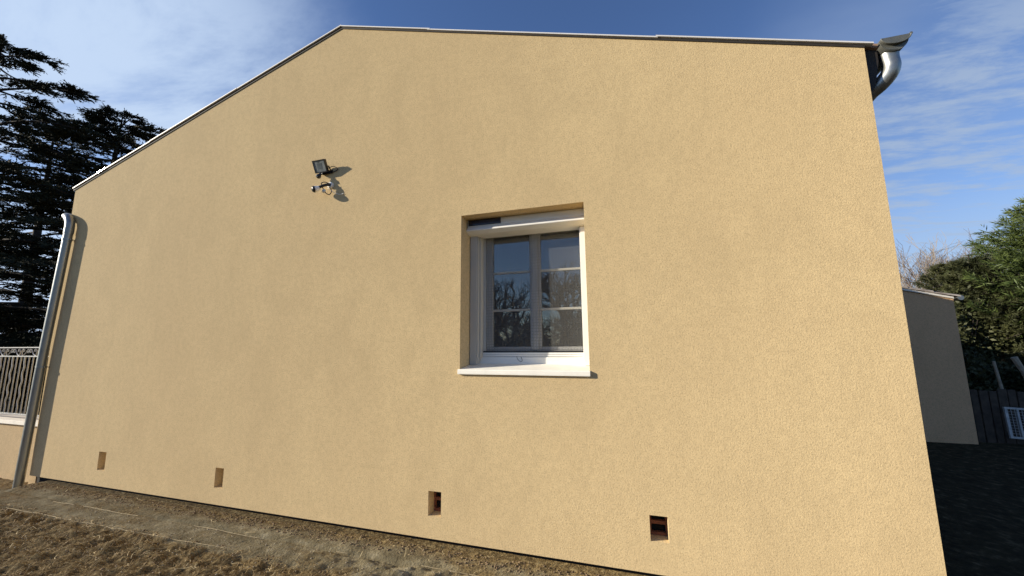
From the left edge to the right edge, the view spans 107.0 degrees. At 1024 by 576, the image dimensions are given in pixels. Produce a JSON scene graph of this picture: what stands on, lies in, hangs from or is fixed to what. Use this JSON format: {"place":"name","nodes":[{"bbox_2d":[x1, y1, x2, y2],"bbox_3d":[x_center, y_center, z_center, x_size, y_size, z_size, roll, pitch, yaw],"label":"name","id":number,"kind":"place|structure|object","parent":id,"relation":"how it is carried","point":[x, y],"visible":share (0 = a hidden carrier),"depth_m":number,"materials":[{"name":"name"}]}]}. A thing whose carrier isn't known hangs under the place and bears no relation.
{"place":"outdoors","nodes":[
{"label":"outdoors","id":0,"kind":"place"},
{"bbox_2d":[0,501,450,575],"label":"dead grass","id":1,"kind":"structure","parent":0,"point":[66,550],"depth_m":2.96,"materials":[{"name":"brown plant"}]},
{"bbox_2d":[0,354,1023,575],"bbox_3d":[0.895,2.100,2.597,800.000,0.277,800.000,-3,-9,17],"label":"ground","id":2,"kind":"structure","parent":0,"point":[978,489],"depth_m":3.19,"materials":[{"name":"soil"}]},
{"bbox_2d":[0,329,30,400],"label":"hedge shrub","id":3,"kind":"object","parent":2,"relation":"on","point":[11,341],"visible":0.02,"depth_m":11.95,"materials":[{"name":"green plant"}]},
{"bbox_2d":[0,332,34,344],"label":"hedge shrub","id":4,"kind":"object","parent":2,"relation":"on","point":[19,335],"visible":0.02,"depth_m":13.13,"materials":[{"name":"green plant"}]},
{"bbox_2d":[0,414,38,483],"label":"wall","id":5,"kind":"structure","parent":2,"relation":"on","point":[11,428],"depth_m":5.08,"materials":[{"name":"beige paint"}]},
{"bbox_2d":[0,347,49,416],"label":"railing","id":6,"kind":"object","parent":5,"relation":"on","point":[14,351],"visible":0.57,"depth_m":5.28,"materials":[{"name":"white metal"}]},
{"bbox_2d":[0,331,41,407],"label":"hedge shrub","id":7,"kind":"object","parent":2,"relation":"on","point":[32,342],"visible":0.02,"depth_m":10.64,"materials":[{"name":"green plant"}]},
{"bbox_2d":[0,337,42,405],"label":"hedge shrub","id":8,"kind":"object","parent":2,"relation":"on","point":[22,362],"visible":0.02,"depth_m":9.55,"materials":[{"name":"green plant"}]},
{"bbox_2d":[0,338,48,413],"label":"hedge shrub","id":9,"kind":"object","parent":2,"relation":"on","point":[24,375],"visible":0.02,"depth_m":8.18,"materials":[{"name":"green plant"}]},
{"bbox_2d":[0,114,96,332],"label":"cedar tree","id":10,"kind":"object","parent":2,"relation":"on","point":[36,233],"visible":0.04,"depth_m":24.96,"materials":[{"name":"green plant"}]},
{"bbox_2d":[0,34,110,329],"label":"cedar tree","id":11,"kind":"object","parent":2,"relation":"on","point":[19,118],"visible":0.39,"depth_m":17.33,"materials":[{"name":"green plant"}]},
{"bbox_2d":[0,104,167,339],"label":"cedar tree","id":12,"kind":"object","parent":2,"relation":"on","point":[139,129],"visible":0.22,"depth_m":16.93,"materials":[{"name":"green plant"}]},
{"bbox_2d":[6,507,223,547],"bbox_3d":[-3.856,2.165,3.478,3.201,0.016,0.014,-3,-8,16],"label":"string","id":13,"kind":"object","parent":2,"relation":"on","point":[122,529],"visible":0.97,"depth_m":3.35,"materials":[{"name":"fabric"}]},
{"bbox_2d":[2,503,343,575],"bbox_3d":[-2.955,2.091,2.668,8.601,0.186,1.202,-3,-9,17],"label":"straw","id":14,"kind":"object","parent":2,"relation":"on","point":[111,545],"visible":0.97,"depth_m":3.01,"materials":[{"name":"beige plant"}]},
{"bbox_2d":[0,504,347,575],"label":"soil clods","id":15,"kind":"object","parent":2,"relation":"on","point":[21,573],"visible":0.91,"depth_m":2.99,"materials":[{"name":"brown soil"}]},
{"bbox_2d":[54,501,476,575],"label":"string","id":16,"kind":"object","parent":2,"relation":"on","point":[250,536],"visible":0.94,"depth_m":3.32,"materials":[{"name":"fabric"}]},
{"bbox_2d":[66,487,529,572],"bbox_3d":[-2.130,2.128,3.342,6.672,0.048,0.304,-3,-9,17],"label":"straw","id":17,"kind":"object","parent":2,"relation":"on","point":[318,539],"visible":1,"depth_m":3.12,"materials":[{"name":"beige plant"}]},
{"bbox_2d":[19,482,609,575],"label":"soil clods","id":18,"kind":"object","parent":2,"relation":"on","point":[317,537],"visible":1,"depth_m":3.35,"materials":[{"name":"brown soil"}]},
{"bbox_2d":[12,25,946,575],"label":"house","id":19,"kind":"structure","parent":2,"relation":"on","point":[630,303],"depth_m":3.22,"materials":[{"name":"paint"}]},
{"bbox_2d":[312,159,337,178],"bbox_3d":[-1.914,-1.215,3.873,0.254,0.188,0.111,-3,-9,17],"label":"floodlight","id":20,"kind":"object","parent":19,"relation":"attached to","point":[320,166],"visible":1,"depth_m":3.87,"materials":[{"name":"black plastic"}]},
{"bbox_2d":[311,182,343,194],"bbox_3d":[-1.863,-1.014,3.849,0.319,0.147,0.094,1,-8,-8],"label":"security camera","id":21,"kind":"object","parent":19,"relation":"attached to","point":[316,189],"visible":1,"depth_m":3.83,"materials":[{"name":"white plastic"}]},
{"bbox_2d":[480,230,584,363],"bbox_3d":[0.185,0.023,3.457,1.044,1.314,0.092,-3,-9,17],"label":"window","id":22,"kind":"structure","parent":19,"relation":"in","point":[535,270],"depth_m":3.45,"materials":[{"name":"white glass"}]},
{"bbox_2d":[896,240,964,288],"bbox_3d":[21.343,1.011,20.240,4.451,6.996,4.227,-3,-9,17],"label":"bare tree","id":23,"kind":"object","parent":2,"relation":"on","point":[912,275],"visible":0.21,"depth_m":20.15,"materials":[{"name":"brown plant"}]},
{"bbox_2d":[897,232,971,288],"bbox_3d":[19.783,0.589,17.746,4.547,7.149,5.504,-3,-9,17],"label":"bare tree","id":24,"kind":"object","parent":2,"relation":"on","point":[927,257],"visible":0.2,"depth_m":18.25,"materials":[{"name":"brown plant"}]},
{"bbox_2d":[902,286,978,443],"bbox_3d":[6.655,1.212,9.002,4.230,3.692,3.530,-3,-9,17],"label":"annex","id":25,"kind":"object","parent":2,"relation":"on","point":[942,382],"visible":0.2,"depth_m":6.82,"materials":[{"name":"concrete"},{"name":"plaster"}]},
{"bbox_2d":[896,239,1019,290],"bbox_3d":[22.904,0.784,18.888,6.070,7.048,5.420,-3,-9,17],"label":"bare tree","id":26,"kind":"object","parent":2,"relation":"on","point":[934,265],"visible":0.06,"depth_m":20.29,"materials":[{"name":"brown plant"}]},
{"bbox_2d":[912,260,1007,361],"bbox_3d":[14.926,1.290,12.556,3.930,4.568,3.873,7,-11,-41],"label":"evergreen shrub","id":27,"kind":"object","parent":2,"relation":"on","point":[934,272],"visible":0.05,"depth_m":13.09,"materials":[{"name":"green plant"}]},
{"bbox_2d":[921,239,1022,302],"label":"bare tree","id":28,"kind":"object","parent":2,"relation":"on","point":[957,258],"visible":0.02,"depth_m":18.21,"materials":[{"name":"brown plant"}]},
{"bbox_2d":[952,229,992,257],"bbox_3d":[27.077,0.383,19.299,6.050,7.893,5.716,-3,-9,17],"label":"bare tree","id":29,"kind":"object","parent":2,"relation":"on","point":[964,251],"visible":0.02,"depth_m":21.07,"materials":[{"name":"brown plant"}]},
{"bbox_2d":[935,253,1023,367],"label":"evergreen shrub","id":30,"kind":"object","parent":2,"relation":"on","point":[951,278],"visible":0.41,"depth_m":9.97,"materials":[{"name":"green plant"}]},
{"bbox_2d":[940,197,1023,349],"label":"cypress tree","id":31,"kind":"object","parent":2,"relation":"on","point":[1007,255],"visible":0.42,"depth_m":10.05,"materials":[{"name":"green plant"}]},
{"bbox_2d":[963,348,1007,414],"bbox_3d":[9.927,2.110,8.588,1.476,1.534,1.600,5,-10,-32],"label":"shrub","id":32,"kind":"object","parent":2,"relation":"on","point":[980,376],"visible":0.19,"depth_m":8.12,"materials":[{"name":"green plant"}]},
{"bbox_2d":[954,283,1021,376],"bbox_3d":[11.643,1.455,10.104,2.696,3.223,1.663,-3,-9,17],"label":"shrub","id":33,"kind":"object","parent":2,"relation":"on","point":[980,340],"visible":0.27,"depth_m":9.69,"materials":[{"name":"green plant"}]},
{"bbox_2d":[969,389,1023,443],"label":"fence","id":34,"kind":"object","parent":2,"relation":"on","point":[993,430],"visible":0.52,"depth_m":6.66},
{"bbox_2d":[992,361,1003,388],"bbox_3d":[9.499,2.063,7.340,0.100,1.262,0.056,-7,-10,39],"label":"stake","id":35,"kind":"object","parent":2,"relation":"on","point":[1000,384],"visible":0.41,"depth_m":7.39,"materials":[{"name":"grey wood"}]},
{"bbox_2d":[983,361,1023,407],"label":"shrub","id":36,"kind":"object","parent":2,"relation":"on","point":[1013,377],"visible":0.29,"depth_m":8.56,"materials":[{"name":"green plant"}]},
{"bbox_2d":[1002,407,1023,438],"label":"rack","id":37,"kind":"object","parent":2,"relation":"on","point":[1008,422],"visible":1,"depth_m":6.49,"materials":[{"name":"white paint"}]},
{"bbox_2d":[1010,357,1023,377],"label":"stake","id":38,"kind":"object","parent":2,"relation":"on","point":[1018,363],"visible":1,"depth_m":7.31,"materials":[{"name":"grey wood"}]},
{"bbox_2d":[0,0,1023,333],"label":"sky","id":39,"kind":"structure","parent":0,"point":[950,124],"materials":[{"name":"blue"}]}
]}

